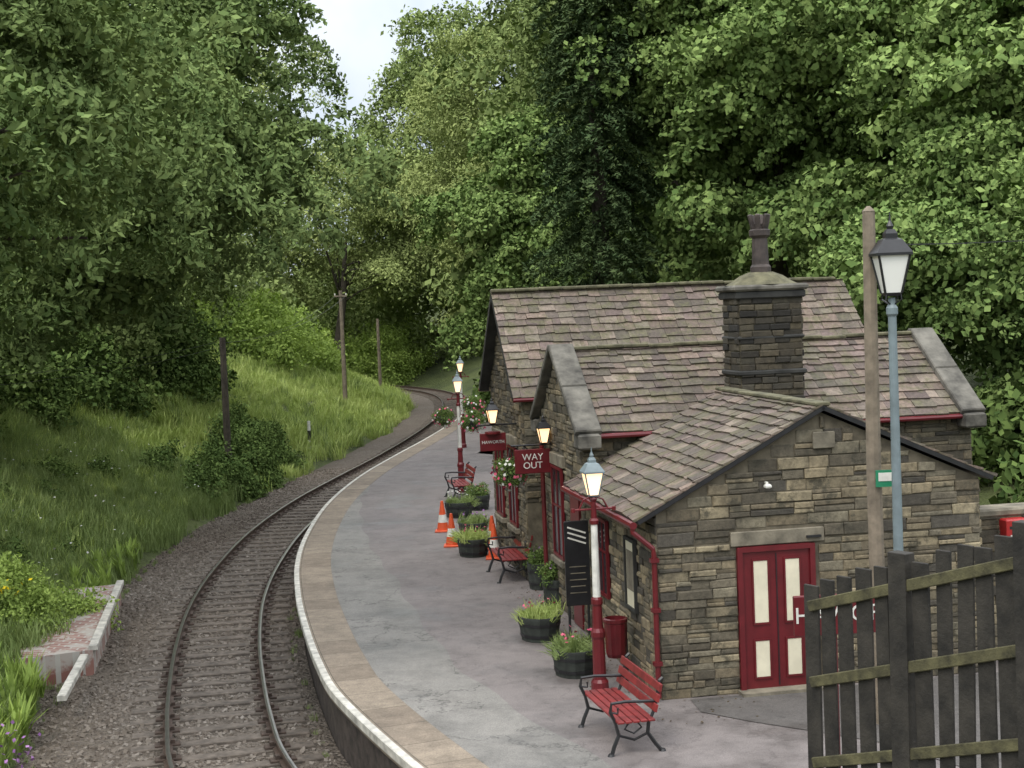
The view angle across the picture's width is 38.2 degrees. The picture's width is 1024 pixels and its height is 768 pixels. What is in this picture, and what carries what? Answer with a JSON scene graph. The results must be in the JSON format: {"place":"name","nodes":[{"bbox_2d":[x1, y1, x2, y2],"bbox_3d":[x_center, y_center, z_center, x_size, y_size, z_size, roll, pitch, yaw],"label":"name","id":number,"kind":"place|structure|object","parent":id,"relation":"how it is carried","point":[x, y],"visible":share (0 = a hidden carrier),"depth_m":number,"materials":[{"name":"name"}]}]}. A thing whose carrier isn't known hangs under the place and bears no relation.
{"place":"outdoors","nodes":[
{"label":"outdoors","id":0,"kind":"place"},
{"bbox_2d":[228,0,522,286],"label":"sky","id":1,"kind":"structure","parent":0,"point":[354,28],"materials":[{"name":"white"}]},
{"bbox_2d":[6,285,1023,767],"bbox_3d":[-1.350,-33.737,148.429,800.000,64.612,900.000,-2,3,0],"label":"ground","id":2,"kind":"structure","parent":0,"point":[432,377],"depth_m":77.46,"materials":[{"name":"green plant"}]},
{"bbox_2d":[0,720,40,767],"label":"purple wildflowers","id":3,"kind":"object","parent":2,"relation":"on","point":[14,740],"visible":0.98,"depth_m":20.07,"materials":[{"name":"purple plant"}]},
{"bbox_2d":[0,641,51,767],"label":"fern","id":4,"kind":"object","parent":2,"relation":"on","point":[29,679],"visible":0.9,"depth_m":22.64,"materials":[{"name":"green plant"}]},
{"bbox_2d":[0,440,119,560],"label":"nettle patch","id":5,"kind":"object","parent":2,"relation":"on","point":[102,464],"visible":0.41,"depth_m":42.21,"materials":[{"name":"green plant"}]},
{"bbox_2d":[0,551,123,635],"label":"yellow flowering shrub","id":6,"kind":"object","parent":2,"relation":"on","point":[29,596],"visible":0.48,"depth_m":27.79,"materials":[{"name":"plant"}]},
{"bbox_2d":[0,578,32,594],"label":"yellow flowers","id":7,"kind":"object","parent":6,"relation":"on","point":[4,587],"visible":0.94,"depth_m":27.08,"materials":[{"name":"yellow plant"}]},
{"bbox_2d":[13,580,123,701],"bbox_3d":[-8.747,4.974,27.390,2.422,0.890,9.527,-3,3,-11],"label":"brick loading pad","id":8,"kind":"object","parent":2,"relation":"on","point":[72,657],"visible":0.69,"depth_m":26.21,"materials":[{"name":"white paint"}]},
{"bbox_2d":[67,535,145,588],"bbox_3d":[-9.518,4.258,35.159,1.100,0.995,6.115,-2,3,0],"label":"fern","id":9,"kind":"object","parent":2,"relation":"on","point":[104,579],"visible":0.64,"depth_m":34.68,"materials":[{"name":"green plant"}]},
{"bbox_2d":[0,293,239,441],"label":"undergrowth","id":10,"kind":"object","parent":2,"relation":"on","point":[188,373],"visible":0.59,"depth_m":53.70,"materials":[{"name":"green plant"}]},
{"bbox_2d":[0,395,247,767],"bbox_3d":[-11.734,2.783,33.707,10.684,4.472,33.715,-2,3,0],"label":"bank grass","id":11,"kind":"structure","parent":2,"relation":"on","point":[171,528],"depth_m":40.72,"materials":[{"name":"green plant"}]},
{"bbox_2d":[6,428,198,574],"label":"white wildflowers","id":12,"kind":"object","parent":11,"relation":"on","point":[95,495],"visible":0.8,"depth_m":40.01,"materials":[{"name":"white plant"}]},
{"bbox_2d":[0,0,266,364],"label":"oak tree","id":13,"kind":"object","parent":2,"relation":"on","point":[176,201],"visible":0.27,"depth_m":29.82,"materials":[{"name":"green plant"}]},
{"bbox_2d":[0,0,280,293],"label":"oak tree","id":14,"kind":"object","parent":2,"relation":"on","point":[42,101],"visible":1,"depth_m":19.29,"materials":[{"name":"green plant"}]},
{"bbox_2d":[4,43,319,374],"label":"ash tree","id":15,"kind":"object","parent":2,"relation":"on","point":[130,337],"visible":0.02,"depth_m":56.25,"materials":[{"name":"green plant"}]},
{"bbox_2d":[9,468,330,767],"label":"track weeds","id":16,"kind":"object","parent":2,"relation":"on","point":[126,591],"visible":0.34,"depth_m":28.00,"materials":[{"name":"green plant"}]},
{"bbox_2d":[110,261,254,325],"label":"hedge","id":17,"kind":"object","parent":2,"relation":"on","point":[234,290],"visible":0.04,"depth_m":91.53,"materials":[{"name":"green plant"}]},
{"bbox_2d":[0,0,410,390],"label":"oak tree","id":18,"kind":"object","parent":2,"relation":"on","point":[276,149],"visible":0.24,"depth_m":40.45,"materials":[{"name":"green plant"}]},
{"bbox_2d":[138,395,307,502],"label":"bramble bush","id":19,"kind":"object","parent":2,"relation":"on","point":[263,445],"visible":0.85,"depth_m":52.49,"materials":[{"name":"green plant"}]},
{"bbox_2d":[219,337,231,457],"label":"telegraph pole","id":20,"kind":"object","parent":2,"relation":"on","point":[225,406],"visible":0.65,"depth_m":51.99,"materials":[{"name":"brown wood"}]},
{"bbox_2d":[2,346,221,384],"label":"telegraph wire","id":21,"kind":"object","parent":20,"relation":"attached to","point":[110,370],"visible":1,"depth_m":40.82,"materials":[{"name":"black metal"}]},
{"bbox_2d":[5,340,221,375],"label":"telegraph wire","id":22,"kind":"object","parent":20,"relation":"attached to","point":[108,363],"visible":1,"depth_m":40.30,"materials":[{"name":"black metal"}]},
{"bbox_2d":[228,296,345,342],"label":"telegraph wire","id":23,"kind":"object","parent":20,"relation":"attached to","point":[291,328],"visible":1,"depth_m":64.59,"materials":[{"name":"black metal"}]},
{"bbox_2d":[56,318,417,496],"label":"meadow grass","id":24,"kind":"structure","parent":2,"relation":"on","point":[362,399],"depth_m":69.46,"materials":[{"name":"green plant"}]},
{"bbox_2d":[9,392,470,767],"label":"ballast bed","id":25,"kind":"object","parent":2,"relation":"on","point":[420,415],"visible":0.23,"depth_m":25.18,"materials":[{"name":"grey gravel"}]},
{"bbox_2d":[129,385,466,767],"bbox_3d":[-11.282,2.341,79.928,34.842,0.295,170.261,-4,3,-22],"label":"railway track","id":26,"kind":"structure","parent":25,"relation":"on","point":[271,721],"depth_m":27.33,"materials":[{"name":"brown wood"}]},
{"bbox_2d":[157,41,348,274],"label":"ash tree","id":27,"kind":"object","parent":2,"relation":"on","point":[257,89],"depth_m":82.42,"materials":[{"name":"green plant"}]},
{"bbox_2d":[307,421,310,442],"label":"marker post","id":28,"kind":"object","parent":2,"relation":"on","point":[308,428],"visible":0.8,"depth_m":62.12,"materials":[{"name":"white paint"}]},
{"bbox_2d":[185,287,441,385],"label":"hawthorn hedge","id":29,"kind":"object","parent":2,"relation":"on","point":[398,366],"visible":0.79,"depth_m":91.83,"materials":[{"name":"green plant"}]},
{"bbox_2d":[224,126,452,364],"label":"beech tree","id":30,"kind":"object","parent":2,"relation":"on","point":[381,260],"visible":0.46,"depth_m":117.12,"materials":[{"name":"green plant"}]},
{"bbox_2d":[334,290,347,401],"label":"telegraph pole","id":31,"kind":"object","parent":2,"relation":"on","point":[343,361],"visible":0.91,"depth_m":79.90,"materials":[{"name":"brown wood"}]},
{"bbox_2d":[226,297,333,342],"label":"telegraph wire","id":32,"kind":"object","parent":31,"relation":"hanging from","point":[284,328],"visible":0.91,"depth_m":64.39,"materials":[{"name":"black metal"}]},
{"bbox_2d":[376,319,381,386],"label":"telegraph pole","id":33,"kind":"object","parent":2,"relation":"on","point":[379,355],"visible":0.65,"depth_m":99.94,"materials":[{"name":"brown wood"}]},
{"bbox_2d":[307,0,501,351],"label":"beech tree","id":34,"kind":"object","parent":2,"relation":"on","point":[379,129],"visible":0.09,"depth_m":123.11,"materials":[{"name":"green plant"}]},
{"bbox_2d":[408,159,500,348],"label":"ash tree","id":35,"kind":"object","parent":2,"relation":"on","point":[453,225],"visible":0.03,"depth_m":85.79,"materials":[{"name":"green plant"}]},
{"bbox_2d":[383,21,543,275],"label":"ash tree","id":36,"kind":"object","parent":2,"relation":"on","point":[450,121],"visible":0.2,"depth_m":96.07,"materials":[{"name":"green plant"}]},
{"bbox_2d":[405,101,642,371],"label":"oak tree","id":37,"kind":"object","parent":2,"relation":"on","point":[500,215],"visible":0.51,"depth_m":62.96,"materials":[{"name":"green plant"}]},
{"bbox_2d":[467,4,670,305],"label":"beech tree","id":38,"kind":"object","parent":2,"relation":"on","point":[513,82],"visible":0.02,"depth_m":81.62,"materials":[{"name":"green plant"}]},
{"bbox_2d":[157,0,993,373],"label":"distant trees","id":39,"kind":"object","parent":2,"relation":"on","point":[355,318],"visible":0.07,"depth_m":72.92,"materials":[{"name":"green plant"}]},
{"bbox_2d":[521,0,680,287],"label":"conifer tree","id":40,"kind":"object","parent":2,"relation":"on","point":[602,203],"visible":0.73,"depth_m":48.41,"materials":[{"name":"green plant"}]},
{"bbox_2d":[463,0,810,238],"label":"sycamore tree","id":41,"kind":"object","parent":2,"relation":"on","point":[523,5],"visible":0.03,"depth_m":65.82,"materials":[{"name":"green plant"}]},
{"bbox_2d":[294,413,1000,767],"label":"railway platform","id":42,"kind":"structure","parent":2,"relation":"on","point":[420,653],"depth_m":21.43,"materials":[{"name":"concrete"}]},
{"bbox_2d":[435,501,447,532],"bbox_3d":[-1.628,3.090,34.607,0.360,0.720,0.360,-2,3,0],"label":"traffic cone","id":43,"kind":"object","parent":42,"relation":"on","point":[442,526],"visible":0.91,"depth_m":34.53,"materials":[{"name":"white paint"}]},
{"bbox_2d":[444,513,457,547],"bbox_3d":[-1.323,3.194,32.410,0.360,0.720,0.360,-2,3,0],"label":"traffic cone","id":44,"kind":"object","parent":42,"relation":"on","point":[450,543],"visible":0.69,"depth_m":32.34,"materials":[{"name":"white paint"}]},
{"bbox_2d":[447,371,466,492],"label":"street lamp","id":45,"kind":"object","parent":42,"relation":"on","point":[457,382],"visible":0.91,"depth_m":41.75,"materials":[{"name":"red metal"}]},
{"bbox_2d":[430,405,456,428],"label":"hanging basket","id":46,"kind":"object","parent":45,"relation":"hanging from","point":[441,418],"visible":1,"depth_m":41.47,"materials":[{"name":"green plant"}]},
{"bbox_2d":[460,393,484,414],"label":"hanging basket","id":47,"kind":"object","parent":45,"relation":"hanging from","point":[477,404],"visible":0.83,"depth_m":41.46,"materials":[{"name":"green plant"}]},
{"bbox_2d":[458,403,486,433],"bbox_3d":[-0.973,0.850,36.485,0.719,0.764,0.739,-2,3,0],"label":"hanging basket","id":48,"kind":"object","parent":45,"relation":"hanging from","point":[467,422],"visible":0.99,"depth_m":36.39,"materials":[{"name":"green plant"}]},
{"bbox_2d":[444,462,476,496],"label":"park bench","id":49,"kind":"object","parent":42,"relation":"on","point":[460,483],"visible":0.77,"depth_m":40.27,"materials":[{"name":"red paint"}]},
{"bbox_2d":[452,355,468,447],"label":"street lamp","id":50,"kind":"object","parent":42,"relation":"on","point":[459,363],"visible":0.69,"depth_m":55.06,"materials":[{"name":"red metal"}]},
{"bbox_2d":[444,490,479,518],"bbox_3d":[-1.228,2.970,36.964,0.967,0.680,1.008,-3,3,-10],"label":"planter","id":51,"kind":"object","parent":42,"relation":"on","point":[455,506],"visible":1,"depth_m":36.73,"materials":[{"name":"green wood"}]},
{"bbox_2d":[446,524,490,557],"bbox_3d":[-0.948,3.252,31.141,1.147,0.709,1.140,-3,3,-10],"label":"planter","id":52,"kind":"object","parent":42,"relation":"on","point":[472,543],"visible":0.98,"depth_m":30.84,"materials":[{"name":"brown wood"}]},
{"bbox_2d":[456,509,489,533],"bbox_3d":[-0.833,3.148,33.409,0.863,0.667,0.903,-3,3,-10],"label":"planter","id":53,"kind":"object","parent":42,"relation":"on","point":[482,521],"visible":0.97,"depth_m":33.22,"materials":[{"name":"green wood"}]},
{"bbox_2d":[463,481,490,510],"bbox_3d":[-0.894,2.873,38.190,0.737,0.718,0.876,-3,3,-10],"label":"planter","id":54,"kind":"object","parent":42,"relation":"on","point":[477,491],"visible":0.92,"depth_m":37.96,"materials":[{"name":"green wood"}]},
{"bbox_2d":[488,516,494,549],"bbox_3d":[-0.423,3.190,31.811,0.360,0.720,0.360,-2,3,0],"label":"traffic cone","id":55,"kind":"object","parent":42,"relation":"on","point":[491,522],"visible":0.25,"depth_m":31.76,"materials":[{"name":"white paint"}]},
{"bbox_2d":[486,524,499,559],"bbox_3d":[-0.370,3.251,30.613,0.360,0.720,0.360,-2,3,0],"label":"traffic cone","id":56,"kind":"object","parent":42,"relation":"on","point":[495,541],"visible":0.61,"depth_m":30.55,"materials":[{"name":"white paint"}]},
{"bbox_2d":[486,536,532,583],"bbox_3d":[-0.041,3.241,28.515,0.770,0.964,1.500,-3,3,-10],"label":"park bench","id":57,"kind":"object","parent":42,"relation":"on","point":[510,554],"visible":0.85,"depth_m":28.14,"materials":[{"name":"red paint"}]},
{"bbox_2d":[489,332,542,579],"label":"wing walls","id":58,"kind":"structure","parent":42,"relation":"on","point":[529,500],"depth_m":28.37,"materials":[{"name":"grey stone"}]},
{"bbox_2d":[477,396,516,451],"bbox_3d":[-0.255,0.741,28.276,0.850,1.066,0.292,-3,3,-10],"label":"station sign","id":59,"kind":"object","parent":58,"relation":"attached to","point":[492,440],"visible":1,"depth_m":28.23,"materials":[{"name":"red metal"}]},
{"bbox_2d":[478,277,863,402],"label":"wing roof","id":60,"kind":"structure","parent":58,"relation":"on","point":[528,325],"depth_m":29.30,"materials":[{"name":"grey stone"}]},
{"bbox_2d":[523,545,543,590],"bbox_3d":[0.504,3.334,27.221,0.574,0.841,0.655,-3,3,-10],"label":"planter","id":61,"kind":"object","parent":42,"relation":"on","point":[532,565],"visible":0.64,"depth_m":27.03,"materials":[{"name":"green wood"}]},
{"bbox_2d":[509,592,565,642],"bbox_3d":[0.432,3.619,23.109,1.103,0.711,1.088,-3,3,-10],"label":"planter","id":62,"kind":"object","parent":42,"relation":"on","point":[540,624],"visible":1,"depth_m":22.86,"materials":[{"name":"green wood"}]},
{"bbox_2d":[535,559,560,606],"bbox_3d":[0.740,3.435,25.602,0.670,0.791,0.683,-3,3,-10],"label":"planter","id":63,"kind":"object","parent":42,"relation":"on","point":[549,582],"visible":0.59,"depth_m":25.40,"materials":[{"name":"green wood"}]},
{"bbox_2d":[537,625,605,678],"bbox_3d":[0.864,3.743,20.824,1.141,0.670,0.973,-3,3,-10],"label":"planter","id":64,"kind":"object","parent":42,"relation":"on","point":[572,656],"visible":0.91,"depth_m":20.57,"materials":[{"name":"green wood"}]},
{"bbox_2d":[563,520,590,638],"bbox_3d":[1.007,3.029,22.563,0.380,1.900,0.045,-3,3,-10],"label":"notice board","id":65,"kind":"object","parent":42,"relation":"on","point":[577,562],"visible":0.91,"depth_m":22.53,"materials":[{"name":"black metal"}]},
{"bbox_2d":[571,448,615,689],"bbox_3d":[1.120,2.477,19.800,0.616,3.283,0.282,-3,3,-10],"label":"street lamp","id":66,"kind":"object","parent":42,"relation":"on","point":[591,471],"visible":0.98,"depth_m":19.76,"materials":[{"name":"red metal"}]},
{"bbox_2d":[468,562,755,726],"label":"leaf litter","id":67,"kind":"object","parent":42,"relation":"on","point":[610,660],"visible":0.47,"depth_m":20.05,"materials":[{"name":"brown plant"}]},
{"bbox_2d":[603,615,628,680],"bbox_3d":[1.428,3.639,20.269,0.340,0.890,0.331,-3,3,-10],"label":"litter bin","id":68,"kind":"object","parent":42,"relation":"on","point":[616,635],"visible":0.96,"depth_m":20.14,"materials":[{"name":"red metal"}]},
{"bbox_2d":[578,652,665,757],"bbox_3d":[1.280,3.800,17.633,0.708,0.887,1.500,-3,3,-13],"label":"park bench","id":69,"kind":"object","parent":42,"relation":"on","point":[616,705],"visible":1,"depth_m":17.48,"materials":[{"name":"red paint"}]},
{"bbox_2d":[540,365,972,632],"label":"wing walls","id":70,"kind":"structure","parent":42,"relation":"on","point":[949,436],"depth_m":24.28,"materials":[{"name":"grey stone"}]},
{"bbox_2d":[511,412,551,473],"bbox_3d":[0.340,1.014,25.395,0.720,1.056,0.233,-3,3,-10],"label":"way out sign","id":71,"kind":"object","parent":70,"relation":"attached to","point":[529,461],"visible":1,"depth_m":25.43,"materials":[{"name":"red metal"}]},
{"bbox_2d":[493,428,584,629],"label":"platform windows","id":72,"kind":"structure","parent":70,"relation":"attached to","point":[557,464],"depth_m":25.34,"materials":[{"name":"red glass"}]},
{"bbox_2d":[490,449,529,490],"bbox_3d":[-0.033,1.538,26.533,0.746,0.764,0.740,-2,3,0],"label":"hanging basket","id":73,"kind":"object","parent":72,"relation":"hanging from","point":[509,477],"visible":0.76,"depth_m":26.36,"materials":[{"name":"green plant"}]},
{"bbox_2d":[529,328,986,449],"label":"wing roof","id":74,"kind":"structure","parent":70,"relation":"on","point":[625,390],"depth_m":24.38,"materials":[{"name":"grey stone"}]},
{"bbox_2d":[715,213,808,397],"bbox_3d":[3.993,-0.903,23.604,1.220,3.599,0.960,-3,3,-10],"label":"chimney","id":75,"kind":"object","parent":70,"relation":"on","point":[762,337],"visible":0.81,"depth_m":23.25,"materials":[{"name":"stone"}]},
{"bbox_2d":[792,594,875,767],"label":"station sign","id":76,"kind":"object","parent":42,"relation":"on","point":[798,618],"visible":0.1,"depth_m":15.20,"materials":[{"name":"red paint"}]},
{"bbox_2d":[862,206,891,723],"bbox_3d":[4.404,0.992,17.667,0.339,6.211,0.235,-2,3,0],"label":"utility pole","id":77,"kind":"object","parent":42,"relation":"on","point":[878,478],"visible":0.7,"depth_m":17.58,"materials":[{"name":"brown wood"}]},
{"bbox_2d":[907,240,1023,244],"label":"overhead wire","id":78,"kind":"object","parent":77,"relation":"attached to","point":[965,243],"visible":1,"depth_m":18.25,"materials":[{"name":"black metal"}]},
{"bbox_2d":[868,212,912,550],"bbox_3d":[4.516,1.049,17.389,0.415,6.115,0.415,-2,3,0],"label":"street lamp","id":79,"kind":"object","parent":42,"relation":"on","point":[890,253],"visible":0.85,"depth_m":17.27,"materials":[{"name":"grey metal"}]},
{"bbox_2d":[804,520,1023,767],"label":"wooden fence","id":80,"kind":"object","parent":42,"relation":"on","point":[907,662],"visible":1,"depth_m":12.51,"materials":[{"name":"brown wood"}]},
{"bbox_2d":[979,502,1023,647],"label":"stone wall","id":81,"kind":"structure","parent":42,"relation":"on","point":[991,515],"depth_m":20.65,"materials":[{"name":"grey stone"}]},
{"bbox_2d":[999,517,1023,535],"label":"post box","id":82,"kind":"object","parent":81,"relation":"attached to","point":[1005,526],"visible":0.46,"depth_m":20.51,"materials":[{"name":"red metal"}]},
{"bbox_2d":[460,301,1023,503],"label":"shrubbery","id":83,"kind":"object","parent":2,"relation":"on","point":[1004,449],"visible":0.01,"depth_m":32.03,"materials":[{"name":"green plant"}]},
{"bbox_2d":[552,0,989,283],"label":"sycamore tree","id":84,"kind":"object","parent":2,"relation":"on","point":[744,125],"visible":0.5,"depth_m":46.64,"materials":[{"name":"green plant"}]},
{"bbox_2d":[582,412,981,699],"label":"extension walls","id":85,"kind":"structure","parent":2,"relation":"on","point":[687,537],"depth_m":19.46,"materials":[{"name":"grey stone"}]},
{"bbox_2d":[560,485,662,698],"bbox_3d":[1.361,2.829,21.141,0.375,2.320,4.230,-3,3,-10],"label":"gutter and downpipe","id":86,"kind":"object","parent":85,"relation":"attached to","point":[654,561],"visible":0.91,"depth_m":19.12,"materials":[{"name":"red metal"}]},
{"bbox_2d":[597,516,638,613],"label":"side windows","id":87,"kind":"structure","parent":85,"relation":"attached to","point":[630,571],"depth_m":20.62,"materials":[{"name":"beige paint"}]},
{"bbox_2d":[764,481,771,488],"bbox_3d":[3.332,1.320,19.331,0.085,0.085,0.115,-3,3,-10],"label":"floodlight","id":88,"kind":"object","parent":85,"relation":"attached to","point":[767,486],"visible":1,"depth_m":19.28,"materials":[{"name":"white paint"}]},
{"bbox_2d":[730,526,823,697],"bbox_3d":[3.534,2.982,19.400,1.280,2.145,0.300,-3,3,-10],"label":"door surround","id":89,"kind":"object","parent":85,"relation":"attached to","point":[767,537],"visible":0.89,"depth_m":19.39,"materials":[{"name":"stone"}]},
{"bbox_2d":[736,534,821,690],"bbox_3d":[3.535,3.008,19.475,1.155,2.005,0.105,-3,3,-10],"label":"red door","id":90,"kind":"structure","parent":89,"relation":"attached to","point":[772,580],"depth_m":19.45,"materials":[{"name":"red paint"}]},
{"bbox_2d":[563,386,997,524],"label":"extension roof","id":91,"kind":"structure","parent":85,"relation":"on","point":[692,448],"depth_m":20.45,"materials":[{"name":"grey stone"}]},
{"bbox_2d":[812,431,834,448],"bbox_3d":[4.095,0.734,19.450,0.300,0.220,0.030,-3,3,-10],"label":"date stone","id":92,"kind":"object","parent":85,"relation":"attached to","point":[825,439],"visible":1,"depth_m":19.44,"materials":[{"name":"beige stone"}]},
{"bbox_2d":[713,0,1023,307],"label":"sycamore tree","id":93,"kind":"object","parent":2,"relation":"on","point":[961,58],"visible":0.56,"depth_m":39.67,"materials":[{"name":"green plant"}]},
{"bbox_2d":[807,108,1023,436],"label":"sycamore tree","id":94,"kind":"object","parent":2,"relation":"on","point":[971,279],"visible":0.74,"depth_m":33.20,"materials":[{"name":"green plant"}]}
]}

